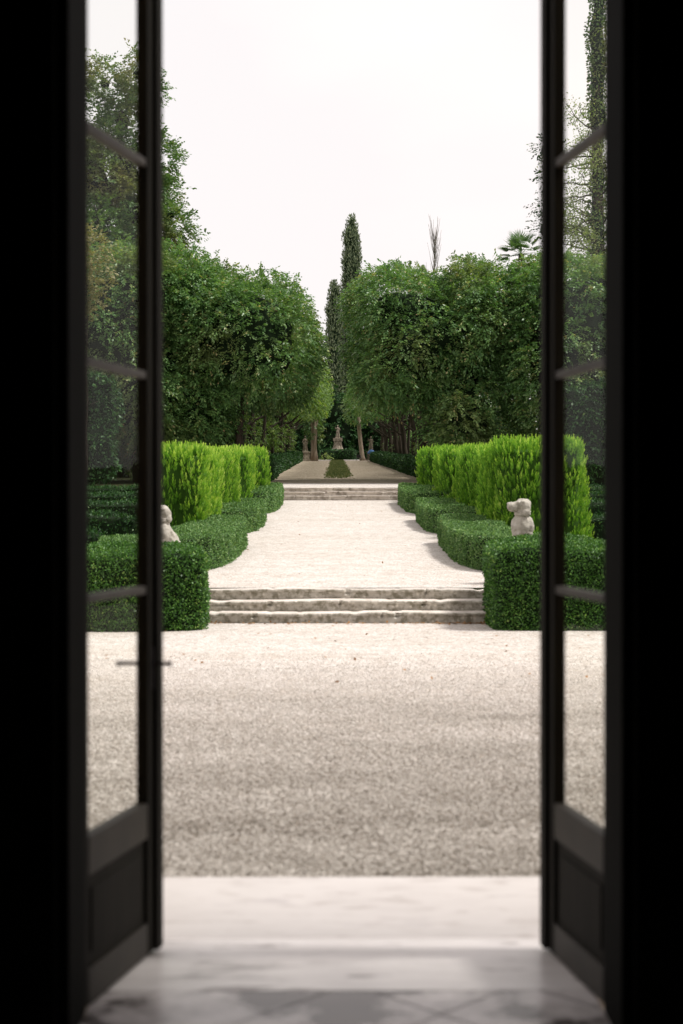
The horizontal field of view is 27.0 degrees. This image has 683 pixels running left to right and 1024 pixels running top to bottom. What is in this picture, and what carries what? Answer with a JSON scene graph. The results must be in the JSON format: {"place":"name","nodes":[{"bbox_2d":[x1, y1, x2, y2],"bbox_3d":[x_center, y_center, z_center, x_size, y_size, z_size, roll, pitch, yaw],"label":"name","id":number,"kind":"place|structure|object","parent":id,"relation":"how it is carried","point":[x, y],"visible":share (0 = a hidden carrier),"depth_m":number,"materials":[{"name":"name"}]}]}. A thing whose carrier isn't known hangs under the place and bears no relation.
{"place":"outdoors","nodes":[
{"label":"outdoors","id":0,"kind":"place"},
{"bbox_2d":[324,460,352,478],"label":"grass","id":1,"kind":"structure","parent":0,"point":[337,469],"depth_m":89.05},
{"bbox_2d":[284,487,397,499],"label":"stone steps","id":2,"kind":"structure","parent":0,"point":[318,493],"depth_m":55.00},
{"bbox_2d":[283,483,397,487],"bbox_3d":[-0.072,-1.104,58.796,16.000,0.275,6.400,0,0,0],"label":"gravel landing","id":3,"kind":"object","parent":2,"relation":"on","point":[342,485],"visible":0.27,"depth_m":58.51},
{"bbox_2d":[84,623,603,1015],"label":"gravel forecourt","id":4,"kind":"structure","parent":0,"point":[412,640],"depth_m":15.80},
{"bbox_2d":[206,587,485,622],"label":"stone steps","id":5,"kind":"structure","parent":4,"relation":"on","point":[339,605],"depth_m":21.79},
{"bbox_2d":[88,651,603,876],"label":"gravel stones","id":6,"kind":"object","parent":4,"relation":"on","point":[450,868],"visible":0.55,"depth_m":9.23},
{"bbox_2d":[104,512,588,681],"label":"fallen leaves","id":7,"kind":"object","parent":4,"relation":"on","point":[586,676],"visible":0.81,"depth_m":21.22,"materials":[{"name":"brown plant"}]},
{"bbox_2d":[106,877,588,991],"bbox_3d":[0.053,1.705,5.437,3.050,0.250,1.460,0,0,0],"label":"doorstep","id":8,"kind":"object","parent":4,"relation":"on","point":[343,933],"visible":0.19,"depth_m":5.29,"materials":[{"name":"stone"}]},
{"bbox_2d":[272,461,416,482],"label":"avenue path","id":9,"kind":"structure","parent":0,"point":[315,471],"depth_m":80.69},
{"bbox_2d":[302,436,310,460],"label":"statue","id":10,"kind":"object","parent":9,"relation":"on","point":[306,455],"visible":0.97,"depth_m":149.72,"materials":[{"name":"stone"}]},
{"bbox_2d":[207,500,484,587],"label":"gravel path","id":11,"kind":"structure","parent":0,"point":[320,551],"depth_m":29.07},
{"bbox_2d":[84,991,607,1023],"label":"floor","id":12,"kind":"structure","parent":0,"point":[370,991],"depth_m":4.57,"materials":[{"name":"stone"}]},
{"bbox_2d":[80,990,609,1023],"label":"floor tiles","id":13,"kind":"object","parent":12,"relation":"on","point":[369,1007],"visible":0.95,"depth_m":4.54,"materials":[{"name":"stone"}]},
{"bbox_2d":[88,0,603,421],"label":"sky","id":14,"kind":"structure","parent":0,"point":[295,118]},
{"bbox_2d":[89,460,603,589],"bbox_3d":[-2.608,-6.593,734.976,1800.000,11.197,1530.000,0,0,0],"label":"ground","id":15,"kind":"structure","parent":0,"point":[121,481],"depth_m":63.65,"materials":[{"name":"soil"}]},
{"bbox_2d":[88,524,105,543],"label":"parterre hedge","id":16,"kind":"object","parent":15,"relation":"on","point":[94,534],"visible":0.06,"depth_m":27.39,"materials":[{"name":"green plant"}]},
{"bbox_2d":[88,221,118,403],"bbox_3d":[-10.107,-6.199,56.005,2.822,10.665,2.458,0,0,0],"label":"autumn tree","id":17,"kind":"object","parent":15,"relation":"on","point":[92,278],"visible":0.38,"depth_m":56.03,"materials":[{"name":"green plant"}]},
{"bbox_2d":[88,368,125,485],"bbox_3d":[-17.706,-3.445,58.436,17.711,5.732,2.292,0,0,0],"label":"tall hedge","id":18,"kind":"object","parent":15,"relation":"on","point":[103,421],"visible":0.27,"depth_m":58.12,"materials":[{"name":"green plant"}]},
{"bbox_2d":[88,509,135,535],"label":"parterre hedge","id":19,"kind":"object","parent":15,"relation":"on","point":[123,523],"visible":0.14,"depth_m":32.55,"materials":[{"name":"green plant"}]},
{"bbox_2d":[88,497,135,516],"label":"parterre hedge","id":20,"kind":"object","parent":15,"relation":"on","point":[128,508],"visible":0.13,"depth_m":38.55,"materials":[{"name":"green plant"}]},
{"bbox_2d":[88,490,135,504],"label":"parterre hedge","id":21,"kind":"object","parent":15,"relation":"on","point":[107,496],"visible":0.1,"depth_m":45.09,"materials":[{"name":"green plant"}]},
{"bbox_2d":[88,483,135,494],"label":"parterre hedge","id":22,"kind":"object","parent":15,"relation":"on","point":[121,488],"visible":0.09,"depth_m":51.57,"materials":[{"name":"green plant"}]},
{"bbox_2d":[88,38,209,477],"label":"ivy clad tree","id":23,"kind":"object","parent":15,"relation":"on","point":[112,197],"visible":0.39,"depth_m":73.05,"materials":[{"name":"green plant"}]},
{"bbox_2d":[88,539,211,631],"bbox_3d":[-5.287,1.122,20.618,6.739,1.455,2.259,0,0,-8],"label":"box hedge","id":24,"kind":"object","parent":15,"relation":"on","point":[186,584],"visible":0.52,"depth_m":20.02,"materials":[{"name":"green plant"}]},
{"bbox_2d":[88,235,228,481],"bbox_3d":[-9.681,-6.609,63.918,9.892,11.008,10.535,0,0,0],"label":"hornbeam","id":25,"kind":"object","parent":15,"relation":"on","point":[112,332],"visible":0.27,"depth_m":60.87,"materials":[{"name":"green plant"}]},
{"bbox_2d":[163,505,180,541],"bbox_3d":[-2.810,0.647,22.960,0.751,1.523,0.631,0,0,-43],"label":"dog statue","id":26,"kind":"object","parent":15,"relation":"on","point":[169,534],"visible":0.19,"depth_m":22.82,"materials":[{"name":"stone"}]},
{"bbox_2d":[97,513,248,569],"bbox_3d":[-2.882,0.600,28.128,2.090,1.131,8.105,0,0,8],"label":"path hedge","id":27,"kind":"object","parent":15,"relation":"on","point":[222,539],"visible":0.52,"depth_m":26.48,"materials":[{"name":"green plant"}]},
{"bbox_2d":[163,439,213,526],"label":"thuja block","id":28,"kind":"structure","parent":15,"relation":"on","point":[187,485],"depth_m":29.62,"materials":[{"name":"green"}]},
{"bbox_2d":[168,387,257,446],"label":"understorey shrub","id":29,"kind":"object","parent":15,"relation":"on","point":[231,441],"visible":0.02,"depth_m":69.56,"materials":[{"name":"green plant"}]},
{"bbox_2d":[208,447,225,514],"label":"thuja block","id":30,"kind":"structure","parent":15,"relation":"on","point":[217,461],"depth_m":34.02,"materials":[{"name":"green"}]},
{"bbox_2d":[198,443,241,502],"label":"thuja block","id":31,"kind":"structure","parent":15,"relation":"on","point":[232,468],"depth_m":38.40,"materials":[{"name":"green"}]},
{"bbox_2d":[131,249,331,446],"bbox_3d":[-5.237,-6.402,64.585,9.670,10.594,9.527,0,0,0],"label":"hornbeam","id":32,"kind":"object","parent":15,"relation":"on","point":[244,333],"visible":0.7,"depth_m":61.87,"materials":[{"name":"green plant"}]},
{"bbox_2d":[208,444,260,497],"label":"thuja block","id":33,"kind":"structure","parent":15,"relation":"on","point":[248,472],"depth_m":43.50,"materials":[{"name":"green"}]},
{"bbox_2d":[215,497,267,532],"bbox_3d":[-2.919,0.112,37.568,2.079,1.112,7.652,0,0,9],"label":"path hedge","id":34,"kind":"object","parent":15,"relation":"on","point":[253,511],"visible":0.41,"depth_m":36.19,"materials":[{"name":"green plant"}]},
{"bbox_2d":[247,410,253,443],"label":"slim tree","id":35,"kind":"object","parent":15,"relation":"on","point":[250,428],"visible":0.21,"depth_m":73.89,"materials":[{"name":"brown plant"}]},
{"bbox_2d":[232,443,271,485],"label":"thuja block","id":36,"kind":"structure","parent":15,"relation":"on","point":[262,452],"depth_m":49.56,"materials":[{"name":"green"}]},
{"bbox_2d":[247,407,264,445],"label":"understorey shrub","id":37,"kind":"object","parent":15,"relation":"on","point":[257,432],"visible":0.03,"depth_m":77.67,"materials":[{"name":"green plant"}]},
{"bbox_2d":[260,412,266,446],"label":"slim tree","id":38,"kind":"object","parent":15,"relation":"on","point":[263,428],"visible":0.22,"depth_m":81.92,"materials":[{"name":"brown plant"}]},
{"bbox_2d":[246,481,284,513],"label":"path hedge","id":39,"kind":"object","parent":15,"relation":"on","point":[272,494],"visible":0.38,"depth_m":45.89,"materials":[{"name":"green plant"}]},
{"bbox_2d":[255,413,275,453],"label":"understorey shrub","id":40,"kind":"object","parent":15,"relation":"on","point":[259,424],"visible":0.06,"depth_m":83.96,"materials":[{"name":"green plant"}]},
{"bbox_2d":[268,455,279,481],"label":"avenue hedge","id":41,"kind":"object","parent":15,"relation":"on","point":[274,465],"visible":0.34,"depth_m":68.77,"materials":[{"name":"green plant"}]},
{"bbox_2d":[264,416,284,448],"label":"understorey shrub","id":42,"kind":"object","parent":15,"relation":"on","point":[269,423],"visible":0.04,"depth_m":93.26,"materials":[{"name":"green plant"}]},
{"bbox_2d":[266,415,293,453],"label":"understorey shrub","id":43,"kind":"object","parent":15,"relation":"on","point":[275,445],"visible":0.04,"depth_m":102.83,"materials":[{"name":"green plant"}]},
{"bbox_2d":[279,412,282,451],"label":"slim tree","id":44,"kind":"object","parent":15,"relation":"on","point":[281,433],"visible":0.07,"depth_m":105.94,"materials":[{"name":"brown plant"}]},
{"bbox_2d":[274,413,290,450],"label":"understorey shrub","id":45,"kind":"object","parent":15,"relation":"on","point":[283,429],"visible":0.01,"depth_m":110.02,"materials":[{"name":"green plant"}]},
{"bbox_2d":[268,450,302,472],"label":"avenue hedge","id":46,"kind":"object","parent":15,"relation":"on","point":[288,459],"visible":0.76,"depth_m":98.56,"materials":[{"name":"green plant"}]},
{"bbox_2d":[243,298,328,445],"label":"hornbeam","id":47,"kind":"object","parent":15,"relation":"on","point":[258,418],"visible":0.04,"depth_m":72.91,"materials":[{"name":"green plant"}]},
{"bbox_2d":[285,416,298,451],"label":"understorey shrub","id":48,"kind":"object","parent":15,"relation":"on","point":[292,444],"visible":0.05,"depth_m":131.48,"materials":[{"name":"green plant"}]},
{"bbox_2d":[253,304,332,447],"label":"hornbeam","id":49,"kind":"object","parent":15,"relation":"on","point":[309,386],"visible":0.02,"depth_m":79.96,"materials":[{"name":"green plant"}]},
{"bbox_2d":[258,346,328,444],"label":"hornbeam","id":50,"kind":"object","parent":15,"relation":"on","point":[271,426],"depth_m":88.76,"materials":[{"name":"green plant"}]},
{"bbox_2d":[264,363,331,448],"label":"hornbeam","id":51,"kind":"object","parent":15,"relation":"on","point":[319,395],"visible":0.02,"depth_m":95.06,"materials":[{"name":"green plant"}]},
{"bbox_2d":[267,368,328,452],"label":"hornbeam","id":52,"kind":"object","parent":15,"relation":"on","point":[268,436],"visible":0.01,"depth_m":103.26,"materials":[{"name":"green plant"}]},
{"bbox_2d":[274,362,334,452],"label":"hornbeam","id":53,"kind":"object","parent":15,"relation":"on","point":[315,407],"visible":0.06,"depth_m":109.79,"materials":[{"name":"green plant"}]},
{"bbox_2d":[278,379,331,452],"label":"hornbeam","id":54,"kind":"object","parent":15,"relation":"on","point":[305,411],"depth_m":118.09,"materials":[{"name":"green plant"}]},
{"bbox_2d":[282,384,334,451],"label":"hornbeam","id":55,"kind":"object","parent":15,"relation":"on","point":[295,416],"visible":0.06,"depth_m":124.61,"materials":[{"name":"green plant"}]},
{"bbox_2d":[293,419,323,454],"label":"evergreen","id":56,"kind":"object","parent":15,"relation":"on","point":[300,437],"visible":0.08,"depth_m":171.14,"materials":[{"name":"green plant"}]},
{"bbox_2d":[287,382,334,449],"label":"hornbeam","id":57,"kind":"object","parent":15,"relation":"on","point":[300,420],"visible":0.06,"depth_m":139.41,"materials":[{"name":"green plant"}]},
{"bbox_2d":[291,395,333,449],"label":"hornbeam","id":58,"kind":"object","parent":15,"relation":"on","point":[308,419],"visible":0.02,"depth_m":154.20,"materials":[{"name":"green plant"}]},
{"bbox_2d":[301,417,326,460],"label":"ivy trunk tree","id":59,"kind":"object","parent":15,"relation":"on","point":[314,429],"visible":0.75,"depth_m":150.70,"materials":[{"name":"green plant"}]},
{"bbox_2d":[324,279,345,433],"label":"cypress","id":60,"kind":"object","parent":15,"relation":"on","point":[334,331],"visible":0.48,"depth_m":175.12,"materials":[{"name":"green"}]},
{"bbox_2d":[332,425,342,459],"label":"statue","id":61,"kind":"object","parent":15,"relation":"on","point":[337,439],"visible":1,"depth_m":166.52,"materials":[{"name":"stone"}]},
{"bbox_2d":[318,447,357,459],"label":"monument hedge","id":62,"kind":"object","parent":15,"relation":"on","point":[343,454],"visible":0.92,"depth_m":163.54,"materials":[{"name":"green plant"}]},
{"bbox_2d":[0,0,682,1023],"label":"villa","id":63,"kind":"object","parent":15,"relation":"on","point":[42,558],"visible":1,"depth_m":4.18,"materials":[{"name":"paint"}]},
{"bbox_2d":[84,0,171,1007],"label":"glazed door","id":64,"kind":"structure","parent":63,"relation":"attached to","point":[123,892],"depth_m":5.03,"materials":[{"name":"paint"}]},
{"bbox_2d":[540,0,604,1002],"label":"glazed door","id":65,"kind":"structure","parent":63,"relation":"attached to","point":[572,889],"depth_m":5.04,"materials":[{"name":"paint"}]},
{"bbox_2d":[317,385,368,453],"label":"evergreen","id":66,"kind":"object","parent":15,"relation":"on","point":[332,421],"visible":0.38,"depth_m":170.50,"materials":[{"name":"green plant"}]},
{"bbox_2d":[340,213,363,459],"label":"cypress","id":67,"kind":"object","parent":15,"relation":"on","point":[352,256],"visible":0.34,"depth_m":176.13,"materials":[{"name":"green"}]},
{"bbox_2d":[338,396,372,460],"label":"pale trunk tree","id":68,"kind":"object","parent":15,"relation":"on","point":[359,422],"visible":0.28,"depth_m":155.77,"materials":[{"name":"green plant"}]},
{"bbox_2d":[343,383,392,451],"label":"hornbeam","id":69,"kind":"object","parent":15,"relation":"on","point":[386,438],"visible":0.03,"depth_m":139.52,"materials":[{"name":"green plant"}]},
{"bbox_2d":[342,380,396,451],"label":"hornbeam","id":70,"kind":"object","parent":15,"relation":"on","point":[389,436],"visible":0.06,"depth_m":131.99,"materials":[{"name":"green plant"}]},
{"bbox_2d":[344,398,396,450],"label":"hornbeam","id":71,"kind":"object","parent":15,"relation":"on","point":[382,441],"visible":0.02,"depth_m":154.30,"materials":[{"name":"brown plant"}]},
{"bbox_2d":[342,389,404,450],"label":"hornbeam","id":72,"kind":"object","parent":15,"relation":"on","point":[369,418],"visible":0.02,"depth_m":146.89,"materials":[{"name":"green plant"}]},
{"bbox_2d":[341,361,414,452],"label":"hornbeam","id":73,"kind":"object","parent":15,"relation":"on","point":[396,448],"visible":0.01,"depth_m":117.23,"materials":[{"name":"brown plant"}]},
{"bbox_2d":[347,383,408,452],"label":"hornbeam","id":74,"kind":"object","parent":15,"relation":"on","point":[358,410],"visible":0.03,"depth_m":124.83,"materials":[{"name":"brown plant"}]},
{"bbox_2d":[341,352,420,453],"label":"hornbeam","id":75,"kind":"object","parent":15,"relation":"on","point":[404,440],"visible":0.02,"depth_m":102.43,"materials":[{"name":"brown plant"}]},
{"bbox_2d":[347,384,415,453],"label":"hornbeam","id":76,"kind":"object","parent":15,"relation":"on","point":[406,429],"depth_m":109.92,"materials":[{"name":"brown plant"}]},
{"bbox_2d":[348,416,415,458],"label":"evergreen","id":77,"kind":"object","parent":15,"relation":"on","point":[373,434],"visible":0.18,"depth_m":171.68,"materials":[{"name":"green plant"}]},
{"bbox_2d":[352,382,417,455],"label":"hornbeam","id":78,"kind":"object","parent":15,"relation":"on","point":[412,423],"depth_m":95.11,"materials":[{"name":"brown plant"}]},
{"bbox_2d":[369,450,417,477],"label":"avenue hedge","id":79,"kind":"object","parent":15,"relation":"on","point":[405,463],"visible":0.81,"depth_m":93.53,"materials":[{"name":"green plant"}]},
{"bbox_2d":[364,336,428,448],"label":"hornbeam","id":80,"kind":"object","parent":15,"relation":"on","point":[424,443],"depth_m":80.33,"materials":[{"name":"brown plant"}]},
{"bbox_2d":[349,298,444,444],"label":"hornbeam","id":81,"kind":"object","parent":15,"relation":"on","point":[409,387],"visible":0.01,"depth_m":72.84,"materials":[{"name":"green plant"}]},
{"bbox_2d":[396,413,401,453],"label":"slim tree","id":82,"kind":"object","parent":15,"relation":"on","point":[400,442],"visible":0.28,"depth_m":109.45,"materials":[{"name":"brown plant"}]},
{"bbox_2d":[351,382,450,452],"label":"hornbeam","id":83,"kind":"object","parent":15,"relation":"on","point":[412,430],"depth_m":87.76,"materials":[{"name":"brown plant"}]},
{"bbox_2d":[407,416,410,453],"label":"slim tree","id":84,"kind":"object","parent":15,"relation":"on","point":[408,440],"visible":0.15,"depth_m":102.93,"materials":[{"name":"brown plant"}]},
{"bbox_2d":[397,482,448,513],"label":"path hedge","id":85,"kind":"object","parent":15,"relation":"on","point":[409,493],"visible":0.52,"depth_m":45.59,"materials":[{"name":"green plant"}]},
{"bbox_2d":[426,214,440,415],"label":"bare poplar","id":86,"kind":"object","parent":15,"relation":"on","point":[434,248],"visible":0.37,"depth_m":79.93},
{"bbox_2d":[414,443,459,484],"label":"thuja block","id":87,"kind":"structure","parent":15,"relation":"on","point":[424,462],"depth_m":49.99,"materials":[{"name":"green"}]},
{"bbox_2d":[415,497,477,533],"bbox_3d":[2.934,0.133,37.579,2.117,1.130,7.635,0,0,-10],"label":"path hedge","id":88,"kind":"object","parent":15,"relation":"on","point":[429,510],"visible":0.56,"depth_m":36.29,"materials":[{"name":"green plant"}]},
{"bbox_2d":[431,442,481,497],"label":"thuja block","id":89,"kind":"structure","parent":15,"relation":"on","point":[444,469],"depth_m":43.50,"materials":[{"name":"green"}]},
{"bbox_2d":[333,248,580,449],"bbox_3d":[5.106,-6.426,64.611,11.017,10.621,9.913,0,0,0],"label":"hornbeam","id":90,"kind":"object","parent":15,"relation":"on","point":[448,352],"visible":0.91,"depth_m":61.72,"materials":[{"name":"green plant"}]},
{"bbox_2d":[451,442,487,504],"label":"thuja block","id":91,"kind":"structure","parent":15,"relation":"on","point":[461,481],"depth_m":38.21,"materials":[{"name":"green"}]},
{"bbox_2d":[466,443,488,515],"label":"thuja block","id":92,"kind":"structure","parent":15,"relation":"on","point":[478,500],"depth_m":34.54,"materials":[{"name":"green"}]},
{"bbox_2d":[468,409,514,443],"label":"understorey shrub","id":93,"kind":"object","parent":15,"relation":"on","point":[502,434],"depth_m":72.34,"materials":[{"name":"green plant"}]},
{"bbox_2d":[437,512,590,570],"bbox_3d":[2.954,0.583,28.154,2.103,1.157,8.085,0,0,-9],"label":"path hedge","id":94,"kind":"object","parent":15,"relation":"on","point":[462,537],"visible":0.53,"depth_m":27.01,"materials":[{"name":"green plant"}]},
{"bbox_2d":[497,228,539,361],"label":"palm tree","id":95,"kind":"object","parent":15,"relation":"on","point":[516,240],"visible":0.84,"depth_m":75.67,"materials":[{"name":"green plant"}]},
{"bbox_2d":[507,499,533,535],"bbox_3d":[2.956,0.540,23.013,0.631,1.516,0.751,0,0,8],"label":"dog statue","id":96,"kind":"object","parent":15,"relation":"on","point":[522,523],"visible":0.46,"depth_m":22.80,"materials":[{"name":"stone"}]},
{"bbox_2d":[480,433,594,537],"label":"thuja block","id":97,"kind":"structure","parent":15,"relation":"on","point":[511,472],"depth_m":29.74,"materials":[{"name":"green"}]},
{"bbox_2d":[481,532,603,630],"bbox_3d":[5.288,1.089,21.135,6.493,1.589,2.281,0,0,0],"label":"box hedge","id":98,"kind":"object","parent":15,"relation":"on","point":[511,575],"visible":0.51,"depth_m":20.15,"materials":[{"name":"green plant"}]},
{"bbox_2d":[524,134,566,239],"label":"slender tree","id":99,"kind":"object","parent":15,"relation":"on","point":[538,205],"visible":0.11,"depth_m":69.85,"materials":[{"name":"green plant"}]},
{"bbox_2d":[492,248,603,438],"bbox_3d":[10.587,-6.231,64.330,8.142,11.396,10.877,0,0,0],"label":"hornbeam","id":100,"kind":"object","parent":15,"relation":"on","point":[585,327],"visible":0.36,"depth_m":60.97,"materials":[{"name":"green plant"}]},
{"bbox_2d":[531,0,603,276],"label":"sparse tree","id":101,"kind":"object","parent":15,"relation":"on","point":[594,219],"visible":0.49,"depth_m":67.69,"materials":[{"name":"green plant"}]},
{"bbox_2d":[538,377,603,485],"bbox_3d":[17.239,-3.169,58.938,18.156,5.061,2.214,0,0,0],"label":"tall hedge","id":102,"kind":"object","parent":15,"relation":"on","point":[584,413],"visible":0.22,"depth_m":58.43,"materials":[{"name":"green plant"}]},
{"bbox_2d":[583,512,603,539],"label":"parterre hedge","id":103,"kind":"object","parent":15,"relation":"on","point":[597,520],"visible":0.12,"depth_m":32.60,"materials":[{"name":"green plant"}]},
{"bbox_2d":[584,490,603,501],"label":"parterre hedge","id":104,"kind":"object","parent":15,"relation":"on","point":[598,493],"visible":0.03,"depth_m":45.08,"materials":[{"name":"green plant"}]},
{"bbox_2d":[584,484,603,491],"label":"parterre hedge","id":105,"kind":"object","parent":15,"relation":"on","point":[597,487],"visible":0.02,"depth_m":51.75,"materials":[{"name":"green plant"}]},
{"bbox_2d":[586,497,603,517],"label":"parterre hedge","id":106,"kind":"object","parent":15,"relation":"on","point":[596,505],"visible":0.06,"depth_m":38.53,"materials":[{"name":"green plant"}]},
{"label":"crossing path","id":107,"kind":"structure","parent":0,"visible":0},
{"bbox_2d":[366,436,375,459],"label":"statue","id":108,"kind":"object","parent":107,"relation":"on","point":[371,446],"visible":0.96,"depth_m":157.85,"materials":[{"name":"stone"}]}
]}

